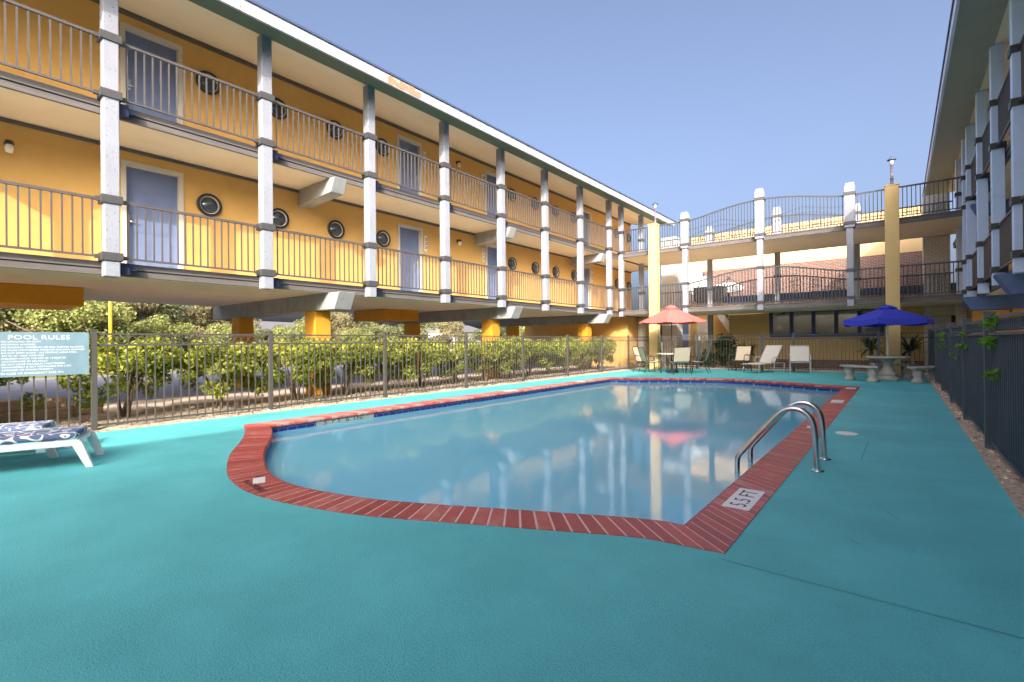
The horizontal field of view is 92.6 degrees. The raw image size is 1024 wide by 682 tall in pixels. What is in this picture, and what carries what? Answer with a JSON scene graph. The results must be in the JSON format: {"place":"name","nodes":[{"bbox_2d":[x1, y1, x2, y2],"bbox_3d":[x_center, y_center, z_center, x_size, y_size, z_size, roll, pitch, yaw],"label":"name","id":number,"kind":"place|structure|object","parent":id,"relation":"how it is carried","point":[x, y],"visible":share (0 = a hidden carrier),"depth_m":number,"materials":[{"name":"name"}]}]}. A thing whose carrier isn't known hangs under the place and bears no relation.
{"place":"outdoors","nodes":[
{"label":"outdoors","id":0,"kind":"place"},
{"bbox_2d":[212,321,298,342],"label":"house","id":1,"kind":"structure","parent":0,"point":[267,325],"depth_m":58.35,"materials":[{"name":"white"}]},
{"bbox_2d":[0,360,560,404],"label":"parking lot","id":2,"kind":"structure","parent":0,"point":[15,390],"depth_m":14.18,"materials":[{"name":"grey asphalt"}]},
{"bbox_2d":[0,0,682,395],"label":"motel building","id":3,"kind":"structure","parent":2,"relation":"on","point":[240,164],"depth_m":10.69,"materials":[{"name":"paint"}]},
{"bbox_2d":[3,139,14,152],"bbox_3d":[-8.100,-3.131,7.886,0.162,0.219,0.121,-1,0,38],"label":"wall lamp","id":4,"kind":"object","parent":3,"relation":"attached to","point":[9,146],"visible":1,"depth_m":7.84,"materials":[{"name":"white glass"}]},
{"bbox_2d":[125,31,176,122],"bbox_3d":[-7.016,-4.839,9.528,0.111,2.028,0.847,-1,0,38],"label":"door","id":5,"kind":"structure","parent":3,"relation":"in","point":[131,39],"depth_m":9.53,"materials":[{"name":"blue paint"}]},
{"bbox_2d":[126,166,177,268],"bbox_3d":[-6.992,-2.279,9.523,0.111,2.028,0.847,-1,0,38],"label":"door","id":6,"kind":"structure","parent":3,"relation":"in","point":[143,187],"depth_m":9.52,"materials":[{"name":"blue paint"}]},
{"bbox_2d":[399,139,417,193],"bbox_3d":[-3.075,-4.866,14.498,0.111,2.028,0.772,-1,0,38],"label":"door","id":7,"kind":"structure","parent":3,"relation":"in","point":[404,145],"depth_m":14.54,"materials":[{"name":"blue paint"}]},
{"bbox_2d":[400,227,418,291],"bbox_3d":[-3.051,-2.306,14.492,0.111,2.028,0.772,-1,0,38],"label":"door","id":8,"kind":"structure","parent":3,"relation":"in","point":[409,242],"depth_m":14.53,"materials":[{"name":"blue paint"}]},
{"bbox_2d":[487,174,495,216],"bbox_3d":[-0.717,-4.881,17.516,0.058,2.028,0.792,-1,0,38],"label":"door","id":9,"kind":"structure","parent":3,"relation":"in","point":[491,179],"depth_m":17.45,"materials":[{"name":"blue paint"}]},
{"bbox_2d":[488,247,496,298],"bbox_3d":[-0.672,-2.322,17.494,0.111,2.028,0.792,-1,0,38],"label":"door","id":10,"kind":"structure","parent":3,"relation":"in","point":[492,252],"depth_m":17.48,"materials":[{"name":"blue paint"}]},
{"bbox_2d":[583,213,587,244],"bbox_3d":[3.269,-4.908,22.542,0.058,2.028,0.822,-1,0,38],"label":"door","id":11,"kind":"structure","parent":3,"relation":"in","point":[585,215],"depth_m":22.68,"materials":[{"name":"blue paint"}]},
{"bbox_2d":[584,268,587,307],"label":"door","id":12,"kind":"structure","parent":3,"relation":"in","point":[585,270],"depth_m":22.64,"materials":[{"name":"blue paint"}]},
{"bbox_2d":[81,365,600,414],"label":"sidewalk","id":13,"kind":"structure","parent":0,"point":[150,404],"depth_m":11.38,"materials":[{"name":"concrete"}]},
{"bbox_2d":[7,403,102,414],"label":"timber beam","id":14,"kind":"structure","parent":13,"relation":"on","point":[84,411],"depth_m":8.44,"materials":[{"name":"brown wood"}]},
{"bbox_2d":[0,397,66,411],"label":"timber beam","id":15,"kind":"structure","parent":14,"relation":"on","point":[51,403],"depth_m":7.94,"materials":[{"name":"brown wood"}]},
{"bbox_2d":[14,342,724,378],"bbox_3d":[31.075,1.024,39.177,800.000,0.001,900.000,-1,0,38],"label":"ground","id":16,"kind":"structure","parent":0,"point":[54,376],"depth_m":22.98,"materials":[{"name":"grey"}]},
{"bbox_2d":[0,308,31,331],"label":"background tree","id":17,"kind":"object","parent":16,"relation":"on","point":[7,310],"visible":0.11,"depth_m":22.12,"materials":[{"name":"green plant"}]},
{"bbox_2d":[0,308,39,331],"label":"background tree","id":18,"kind":"object","parent":16,"relation":"on","point":[12,326],"visible":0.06,"depth_m":22.07,"materials":[{"name":"green plant"}]},
{"bbox_2d":[0,300,128,335],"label":"background tree","id":19,"kind":"object","parent":16,"relation":"on","point":[37,329],"visible":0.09,"depth_m":22.04,"materials":[{"name":"green plant"}]},
{"bbox_2d":[7,301,143,371],"bbox_3d":[-19.996,-0.273,23.036,4.540,4.061,4.542,-1,0,-14],"label":"background tree","id":20,"kind":"object","parent":16,"relation":"on","point":[77,315],"visible":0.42,"depth_m":22.03,"materials":[{"name":"green plant"}]},
{"bbox_2d":[108,301,112,373],"bbox_3d":[-17.517,-0.393,21.372,0.140,3.650,0.133,-1,0,38],"label":"parking post","id":21,"kind":"object","parent":16,"relation":"on","point":[110,319],"visible":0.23,"depth_m":21.32,"materials":[{"name":"yellow paint"}]},
{"bbox_2d":[106,301,174,343],"bbox_3d":[-23.188,-1.259,28.523,6.020,5.560,5.044,0,0,-27],"label":"background tree","id":22,"kind":"object","parent":16,"relation":"on","point":[142,306],"visible":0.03,"depth_m":28.26,"materials":[{"name":"green plant"}]},
{"bbox_2d":[125,314,195,351],"bbox_3d":[-18.777,0.136,26.155,3.510,3.092,3.508,-1,0,3],"label":"background tree","id":23,"kind":"object","parent":16,"relation":"on","point":[157,325],"visible":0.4,"depth_m":25.50,"materials":[{"name":"green plant"}]},
{"bbox_2d":[126,303,200,349],"bbox_3d":[-23.165,-0.928,30.734,5.861,4.903,5.912,-1,0,1],"label":"background tree","id":24,"kind":"object","parent":16,"relation":"on","point":[161,309],"visible":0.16,"depth_m":30.65,"materials":[{"name":"green plant"}]},
{"bbox_2d":[185,321,208,351],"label":"background tree","id":25,"kind":"object","parent":16,"relation":"on","point":[186,346],"visible":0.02,"depth_m":36.73,"materials":[{"name":"green plant"}]},
{"bbox_2d":[172,306,262,349],"bbox_3d":[-20.008,-0.821,33.022,4.356,4.637,5.199,-1,0,16],"label":"background tree","id":26,"kind":"object","parent":16,"relation":"on","point":[202,312],"visible":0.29,"depth_m":32.05,"materials":[{"name":"green plant"}]},
{"bbox_2d":[204,323,259,352],"bbox_3d":[-16.006,0.227,28.056,3.097,2.826,3.095,0,0,-25],"label":"background tree","id":27,"kind":"object","parent":16,"relation":"on","point":[218,327],"visible":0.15,"depth_m":27.63,"materials":[{"name":"green plant"}]},
{"bbox_2d":[256,324,288,357],"bbox_3d":[-17.679,0.126,35.596,3.343,2.720,3.489,-1,0,31],"label":"background tree","id":28,"kind":"object","parent":16,"relation":"on","point":[264,339],"visible":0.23,"depth_m":34.84,"materials":[{"name":"green plant"}]},
{"bbox_2d":[273,323,304,362],"bbox_3d":[-14.220,0.234,31.915,2.973,2.792,2.972,-1,0,-14],"label":"background tree","id":29,"kind":"object","parent":16,"relation":"on","point":[283,329],"visible":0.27,"depth_m":31.46,"materials":[{"name":"green plant"}]},
{"bbox_2d":[293,315,339,336],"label":"background tree","id":30,"kind":"object","parent":16,"relation":"on","point":[302,320],"visible":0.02,"depth_m":46.21,"materials":[{"name":"green plant"}]},
{"bbox_2d":[13,366,647,432],"bbox_3d":[-4.295,1.256,10.686,2.270,0.055,31.400,-1,0,38],"label":"planting bed","id":31,"kind":"object","parent":16,"relation":"on","point":[75,418],"visible":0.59,"depth_m":9.67,"materials":[{"name":"beige gravel"}]},
{"bbox_2d":[0,376,44,413],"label":"hedge shrub","id":32,"kind":"object","parent":31,"relation":"on","point":[18,379],"visible":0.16,"depth_m":7.24,"materials":[{"name":"green plant"}]},
{"bbox_2d":[0,407,72,423],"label":"timber beam","id":33,"kind":"structure","parent":31,"relation":"on","point":[15,416],"depth_m":7.83,"materials":[{"name":"brown wood"}]},
{"bbox_2d":[54,335,187,417],"bbox_3d":[-6.333,0.588,8.085,1.420,1.395,1.860,-1,0,15],"label":"hedge shrub","id":34,"kind":"object","parent":31,"relation":"on","point":[101,361],"visible":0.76,"depth_m":7.92,"materials":[{"name":"green plant"}]},
{"bbox_2d":[176,339,267,408],"bbox_3d":[-5.321,0.623,9.142,1.567,1.312,1.629,0,0,-33],"label":"hedge shrub","id":35,"kind":"object","parent":31,"relation":"on","point":[216,387],"visible":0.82,"depth_m":8.87,"materials":[{"name":"green plant"}]},
{"bbox_2d":[252,336,338,400],"bbox_3d":[-4.447,0.586,10.242,1.610,1.373,2.010,-1,0,12],"label":"hedge shrub","id":36,"kind":"object","parent":31,"relation":"on","point":[294,368],"visible":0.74,"depth_m":10.00,"materials":[{"name":"green plant"}]},
{"bbox_2d":[8,329,648,430],"bbox_3d":[-1.359,0.532,12.732,0.080,1.458,24.820,-1,0,38],"label":"pool fence","id":37,"kind":"object","parent":31,"relation":"on","point":[93,345],"visible":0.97,"depth_m":9.66,"materials":[{"name":"grey metal"}]},
{"bbox_2d":[0,332,88,377],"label":"pool rules sign","id":38,"kind":"object","parent":37,"relation":"attached to","point":[24,354],"visible":1,"depth_m":6.52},
{"bbox_2d":[310,338,388,395],"bbox_3d":[-3.768,0.598,11.216,1.900,1.340,1.450,0,0,-35],"label":"hedge shrub","id":39,"kind":"object","parent":31,"relation":"on","point":[317,379],"visible":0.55,"depth_m":11.01,"materials":[{"name":"green plant"}]},
{"bbox_2d":[350,334,423,390],"bbox_3d":[-3.043,0.543,12.135,1.608,1.443,1.672,-1,0,20],"label":"hedge shrub","id":40,"kind":"object","parent":31,"relation":"on","point":[400,359],"visible":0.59,"depth_m":12.03,"materials":[{"name":"green plant"}]},
{"bbox_2d":[395,340,451,386],"bbox_3d":[-2.360,0.605,13.164,1.500,1.308,1.873,-1,0,21],"label":"hedge shrub","id":41,"kind":"object","parent":31,"relation":"on","point":[429,365],"visible":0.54,"depth_m":12.90,"materials":[{"name":"green plant"}]},
{"bbox_2d":[434,341,480,383],"bbox_3d":[-1.628,0.624,14.120,1.459,1.259,1.911,-1,0,23],"label":"hedge shrub","id":42,"kind":"object","parent":31,"relation":"on","point":[474,352],"visible":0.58,"depth_m":13.93,"materials":[{"name":"green plant"}]},
{"bbox_2d":[462,339,514,380],"bbox_3d":[-0.716,0.579,14.945,1.577,1.339,1.640,-1,0,21],"label":"hedge shrub","id":43,"kind":"object","parent":31,"relation":"on","point":[477,366],"visible":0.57,"depth_m":14.80,"materials":[{"name":"green plant"}]},
{"bbox_2d":[496,335,536,377],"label":"hedge shrub","id":44,"kind":"object","parent":31,"relation":"on","point":[520,354],"visible":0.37,"depth_m":15.66,"materials":[{"name":"green plant"}]},
{"bbox_2d":[511,342,554,375],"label":"hedge shrub","id":45,"kind":"object","parent":31,"relation":"on","point":[533,357],"visible":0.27,"depth_m":16.73,"materials":[{"name":"green plant"}]},
{"bbox_2d":[535,339,570,373],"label":"hedge shrub","id":46,"kind":"object","parent":31,"relation":"on","point":[550,364],"visible":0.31,"depth_m":17.67,"materials":[{"name":"green plant"}]},
{"bbox_2d":[550,337,585,370],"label":"hedge shrub","id":47,"kind":"object","parent":31,"relation":"on","point":[572,350],"visible":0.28,"depth_m":18.51,"materials":[{"name":"green plant"}]},
{"bbox_2d":[572,338,604,370],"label":"hedge shrub","id":48,"kind":"object","parent":31,"relation":"on","point":[588,353],"visible":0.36,"depth_m":19.42,"materials":[{"name":"green plant"}]},
{"bbox_2d":[583,337,617,368],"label":"hedge shrub","id":49,"kind":"object","parent":31,"relation":"on","point":[609,341],"visible":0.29,"depth_m":20.39,"materials":[{"name":"green plant"}]},
{"bbox_2d":[330,312,359,341],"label":"background tree","id":50,"kind":"object","parent":16,"relation":"on","point":[338,321],"visible":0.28,"depth_m":36.98,"materials":[{"name":"green plant"}]},
{"bbox_2d":[337,327,374,349],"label":"background tree","id":51,"kind":"object","parent":16,"relation":"on","point":[350,332],"visible":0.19,"depth_m":33.90,"materials":[{"name":"green plant"}]},
{"bbox_2d":[358,321,403,340],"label":"background tree","id":52,"kind":"object","parent":16,"relation":"on","point":[375,328],"visible":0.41,"depth_m":41.69,"materials":[{"name":"green plant"}]},
{"bbox_2d":[397,322,437,341],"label":"background tree","id":53,"kind":"object","parent":16,"relation":"on","point":[424,331],"visible":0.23,"depth_m":43.41,"materials":[{"name":"green plant"}]},
{"bbox_2d":[434,321,464,349],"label":"background tree","id":54,"kind":"object","parent":16,"relation":"on","point":[445,328],"visible":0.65,"depth_m":42.24,"materials":[{"name":"green plant"}]},
{"bbox_2d":[471,327,505,340],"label":"background tree","id":55,"kind":"object","parent":16,"relation":"on","point":[502,331],"visible":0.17,"depth_m":50.09,"materials":[{"name":"green plant"}]},
{"bbox_2d":[519,326,524,335],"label":"background tree","id":56,"kind":"object","parent":16,"relation":"on","point":[520,330],"visible":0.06,"depth_m":53.48,"materials":[{"name":"green plant"}]},
{"bbox_2d":[683,301,728,363],"bbox_3d":[10.471,-0.422,26.089,3.200,3.200,2.100,-1,0,38],"label":"stair annex","id":57,"kind":"object","parent":16,"relation":"on","point":[700,330],"visible":0.2,"depth_m":25.35,"materials":[{"name":"paint"}]},
{"bbox_2d":[683,324,688,363],"bbox_3d":[9.010,0.142,26.009,0.700,2.100,0.045,-1,0,38],"label":"door","id":58,"kind":"structure","parent":57,"relation":"in","point":[685,326],"depth_m":25.86,"materials":[{"name":"blue paint"}]},
{"bbox_2d":[694,285,726,301],"bbox_3d":[10.175,-2.396,25.139,1.450,0.750,0.740,-1,0,38],"label":"rooftop unit","id":59,"kind":"object","parent":57,"relation":"on","point":[698,288],"visible":0.39,"depth_m":24.90,"materials":[{"name":"grey metal"}]},
{"bbox_2d":[716,276,743,296],"bbox_3d":[11.498,-2.631,25.993,1.510,1.528,1.368,-1,0,18],"label":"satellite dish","id":60,"kind":"object","parent":57,"relation":"on","point":[731,286],"visible":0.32,"depth_m":26.12,"materials":[{"name":"white metal"}]},
{"bbox_2d":[723,280,991,370],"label":"lobby building","id":61,"kind":"structure","parent":16,"relation":"on","point":[772,325],"depth_m":20.38,"materials":[{"name":"yellow paint"}]},
{"bbox_2d":[717,314,728,332],"bbox_3d":[10.992,-0.132,23.763,1.900,2.600,1.000,-1,0,38],"label":"outside stair","id":62,"kind":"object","parent":61,"relation":"on","point":[724,319],"visible":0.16,"depth_m":23.69,"materials":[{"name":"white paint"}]},
{"bbox_2d":[769,308,884,336],"bbox_3d":[12.954,-0.838,20.373,4.040,1.320,0.110,-1,0,38],"label":"window frame","id":63,"kind":"structure","parent":61,"relation":"in","point":[829,321],"depth_m":20.49,"materials":[{"name":"black metal"}]},
{"bbox_2d":[425,324,479,343],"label":"house","id":64,"kind":"structure","parent":0,"point":[468,329],"depth_m":83.35,"materials":[{"name":"white"}]},
{"bbox_2d":[0,368,1023,681],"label":"deck","id":65,"kind":"structure","parent":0,"point":[886,544],"depth_m":2.52,"materials":[{"name":"teal paint"}]},
{"bbox_2d":[0,420,71,458],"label":"pool lounger","id":66,"kind":"object","parent":65,"relation":"on","point":[51,452],"visible":0.46,"depth_m":5.39,"materials":[{"name":"white plastic"}]},
{"bbox_2d":[0,425,104,466],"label":"pool lounger","id":67,"kind":"object","parent":65,"relation":"on","point":[51,436],"visible":1,"depth_m":4.89,"materials":[{"name":"white plastic"}]},
{"bbox_2d":[227,377,859,553],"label":"swimming pool","id":68,"kind":"structure","parent":65,"relation":"in","point":[720,523],"depth_m":3.93,"materials":[{"name":"red brick"}]},
{"bbox_2d":[265,382,837,524],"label":"water","id":69,"kind":"structure","parent":68,"relation":"in","point":[664,451],"depth_m":6.16,"materials":[{"name":"blue liquid"}]},
{"bbox_2d":[632,346,653,371],"bbox_3d":[5.234,0.720,19.523,0.720,1.000,0.661,-1,0,36],"label":"patio chair","id":70,"kind":"object","parent":65,"relation":"on","point":[636,354],"visible":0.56,"depth_m":19.56,"materials":[{"name":"beige"}]},
{"bbox_2d":[637,347,660,372],"bbox_3d":[5.260,0.718,18.796,0.720,1.000,0.661,-1,0,-4],"label":"patio chair","id":71,"kind":"object","parent":65,"relation":"on","point":[642,354],"visible":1,"depth_m":18.71,"materials":[{"name":"beige"}]},
{"bbox_2d":[648,223,659,369],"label":"pillar","id":72,"kind":"structure","parent":65,"relation":"on","point":[654,282],"depth_m":20.67,"materials":[{"name":"yellow paint"}]},
{"bbox_2d":[652,202,657,222],"bbox_3d":[6.066,-5.442,20.749,0.240,0.960,0.240,0,0,-29],"label":"post lamp","id":73,"kind":"object","parent":72,"relation":"on","point":[654,204],"visible":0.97,"depth_m":20.71,"materials":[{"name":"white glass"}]},
{"bbox_2d":[656,353,683,372],"bbox_3d":[6.157,0.839,18.860,1.140,0.733,1.140,-1,0,38],"label":"patio table","id":74,"kind":"object","parent":65,"relation":"on","point":[667,360],"visible":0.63,"depth_m":18.80,"materials":[{"name":"white metal"}]},
{"bbox_2d":[639,302,705,372],"bbox_3d":[6.148,-0.147,18.862,2.314,2.700,2.314,-1,0,4],"label":"red umbrella","id":75,"kind":"object","parent":65,"relation":"on","point":[671,314],"visible":0.97,"depth_m":18.41,"materials":[{"name":"fabric"}]},
{"bbox_2d":[668,347,691,374],"bbox_3d":[6.117,0.708,17.846,0.661,1.000,0.720,-1,0,2],"label":"patio chair","id":76,"kind":"object","parent":65,"relation":"on","point":[681,354],"visible":1,"depth_m":17.61,"materials":[{"name":"beige"}]},
{"bbox_2d":[689,346,711,373],"bbox_3d":[7.067,0.700,18.345,0.720,1.000,0.661,-1,0,29],"label":"patio chair","id":77,"kind":"object","parent":65,"relation":"on","point":[707,354],"visible":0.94,"depth_m":18.26,"materials":[{"name":"beige metal"}]},
{"bbox_2d":[728,346,751,370],"bbox_3d":[8.961,0.684,19.230,0.720,1.000,0.641,0,0,-40],"label":"patio chair","id":78,"kind":"object","parent":65,"relation":"on","point":[743,353],"visible":0.99,"depth_m":19.34,"materials":[{"name":"beige fabric"}]},
{"bbox_2d":[743,345,784,373],"bbox_3d":[9.325,0.663,18.161,1.671,1.021,0.711,0,0,-30],"label":"chaise lounge","id":79,"kind":"object","parent":65,"relation":"on","point":[770,353],"visible":0.99,"depth_m":18.32,"materials":[{"name":"grey"}]},
{"bbox_2d":[735,400,830,473],"bbox_3d":[2.740,1.211,4.955,0.776,1.189,0.670,-1,0,38],"label":"pool handrail","id":80,"kind":"object","parent":65,"relation":"on","point":[763,430],"visible":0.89,"depth_m":4.90,"materials":[{"name":"metal"}]},
{"bbox_2d":[660,331,927,371],"bbox_3d":[10.179,0.427,19.370,9.756,1.478,0.092,-1,0,38],"label":"pool fence","id":81,"kind":"object","parent":65,"relation":"on","point":[793,368],"visible":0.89,"depth_m":18.83,"materials":[{"name":"metal"}]},
{"bbox_2d":[789,345,810,373],"bbox_3d":[10.457,0.667,17.789,0.661,1.000,0.720,-1,0,28],"label":"patio chair","id":82,"kind":"object","parent":65,"relation":"on","point":[799,354],"visible":1,"depth_m":17.98,"materials":[{"name":"grey"}]},
{"bbox_2d":[835,431,858,434],"bbox_3d":[4.315,1.188,6.310,0.250,0.010,0.250,-1,0,38],"label":"skimmer lid","id":83,"kind":"object","parent":65,"relation":"on","point":[845,433],"visible":1,"depth_m":6.27,"materials":[{"name":"white plastic"}]},
{"bbox_2d":[839,365,880,381],"bbox_3d":[10.069,0.931,14.157,0.505,0.450,1.224,-1,0,-12],"label":"stone bench","id":84,"kind":"object","parent":65,"relation":"on","point":[872,373],"visible":1,"depth_m":13.87,"materials":[{"name":"grey stone"}]},
{"bbox_2d":[843,305,933,355],"bbox_3d":[11.019,0.037,14.363,2.125,2.220,2.228,-1,0,38],"label":"blue umbrella","id":85,"kind":"object","parent":65,"relation":"on","point":[886,315],"visible":0.98,"depth_m":13.91,"materials":[{"name":"fabric"}]},
{"bbox_2d":[865,356,911,380],"bbox_3d":[11.026,0.795,14.361,1.100,0.705,1.100,-1,0,38],"label":"stone table","id":86,"kind":"object","parent":65,"relation":"on","point":[887,372],"visible":0.99,"depth_m":14.20,"materials":[{"name":"grey stone"}]},
{"bbox_2d":[884,183,900,376],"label":"pillar","id":87,"kind":"structure","parent":65,"relation":"on","point":[892,249],"depth_m":15.70,"materials":[{"name":"yellow paint"}]},
{"bbox_2d":[887,156,895,184],"bbox_3d":[12.272,-5.511,15.828,0.240,0.960,0.240,0,0,-29],"label":"post lamp","id":88,"kind":"object","parent":87,"relation":"on","point":[891,160],"visible":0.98,"depth_m":15.80,"materials":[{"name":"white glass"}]},
{"bbox_2d":[870,363,918,378],"bbox_3d":[11.723,0.917,15.050,0.505,0.450,1.224,0,0,-45],"label":"stone bench","id":89,"kind":"object","parent":65,"relation":"on","point":[908,372],"visible":0.6,"depth_m":14.76,"materials":[{"name":"grey stone"}]},
{"bbox_2d":[907,365,934,383],"bbox_3d":[11.388,0.917,13.450,1.224,0.450,0.505,0,0,-22],"label":"stone bench","id":90,"kind":"object","parent":65,"relation":"on","point":[917,374],"visible":0.78,"depth_m":13.29,"materials":[{"name":"grey stone"}]},
{"bbox_2d":[138,0,991,378],"label":"sky","id":91,"kind":"structure","parent":0,"point":[694,107],"materials":[{"name":"blue"}]},
{"bbox_2d":[689,267,706,302],"bbox_3d":[9.997,-3.042,26.661,1.621,2.077,1.596,-1,0,21],"label":"patio umbrella","id":92,"kind":"object","parent":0,"point":[695,275],"visible":0.37,"depth_m":27.04,"materials":[{"name":"white fabric"}]},
{"bbox_2d":[645,365,927,374],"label":"walkway","id":93,"kind":"structure","parent":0,"point":[764,368],"depth_m":20.13,"materials":[{"name":"concrete"}]},
{"bbox_2d":[699,349,731,367],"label":"bush","id":94,"kind":"object","parent":93,"relation":"on","point":[711,360],"visible":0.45,"depth_m":21.58,"materials":[{"name":"green plant"}]},
{"bbox_2d":[712,333,740,368],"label":"bush","id":95,"kind":"object","parent":93,"relation":"on","point":[723,337],"visible":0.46,"depth_m":20.92,"materials":[{"name":"green plant"}]},
{"bbox_2d":[734,341,760,368],"bbox_3d":[9.921,0.595,20.648,1.440,1.183,1.421,-1,0,38],"label":"cycad","id":96,"kind":"object","parent":93,"relation":"on","point":[752,351],"visible":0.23,"depth_m":20.61,"materials":[{"name":"green plant"}]},
{"bbox_2d":[623,176,963,366],"bbox_3d":[10.377,-2.275,19.703,11.620,6.880,3.654,-1,0,38],"label":"footbridge","id":97,"kind":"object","parent":93,"relation":"on","point":[852,233],"visible":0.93,"depth_m":18.37,"materials":[{"name":"beige paint"}]},
{"bbox_2d":[855,336,884,365],"bbox_3d":[13.208,0.457,17.843,1.364,1.378,1.496,-1,0,15],"label":"cycad","id":98,"kind":"object","parent":93,"relation":"on","point":[869,344],"visible":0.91,"depth_m":17.86,"materials":[{"name":"green plant"}]},
{"bbox_2d":[885,333,927,363],"bbox_3d":[14.069,0.432,17.238,1.687,1.410,1.597,-1,0,38],"label":"cycad","id":99,"kind":"object","parent":93,"relation":"on","point":[909,347],"visible":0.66,"depth_m":17.23,"materials":[{"name":"green plant"}]},
{"bbox_2d":[682,206,922,302],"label":"hall building","id":100,"kind":"structure","parent":0,"point":[872,255],"depth_m":25.55,"materials":[{"name":"beige paint"}]},
{"bbox_2d":[925,374,1023,517],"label":"gravel bed","id":101,"kind":"object","parent":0,"point":[1009,488],"visible":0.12,"depth_m":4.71,"materials":[{"name":"beige gravel"}]},
{"bbox_2d":[928,310,1023,481],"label":"privacy fence","id":102,"kind":"object","parent":101,"relation":"on","point":[993,411],"visible":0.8,"depth_m":5.37,"materials":[{"name":"wood"}]},
{"bbox_2d":[937,332,946,348],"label":"fence vine","id":103,"kind":"object","parent":102,"relation":"attached to","point":[941,338],"visible":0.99,"depth_m":10.49,"materials":[{"name":"green plant"}]},
{"bbox_2d":[955,329,967,349],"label":"fence vine","id":104,"kind":"object","parent":102,"relation":"attached to","point":[962,346],"visible":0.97,"depth_m":7.05,"materials":[{"name":"green plant"}]},
{"bbox_2d":[977,313,998,349],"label":"fence vine","id":105,"kind":"object","parent":102,"relation":"attached to","point":[989,322],"visible":0.99,"depth_m":4.96,"materials":[{"name":"green plant"}]},
{"bbox_2d":[982,368,1000,379],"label":"fence vine","id":106,"kind":"object","parent":102,"relation":"attached to","point":[990,372],"visible":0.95,"depth_m":4.82,"materials":[{"name":"green plant"}]},
{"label":"parking lot","id":107,"kind":"structure","parent":0,"visible":0},
{"bbox_2d":[922,0,1023,370],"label":"motel building","id":108,"kind":"structure","parent":107,"relation":"on","point":[977,141],"depth_m":11.35,"materials":[{"name":"paint"}]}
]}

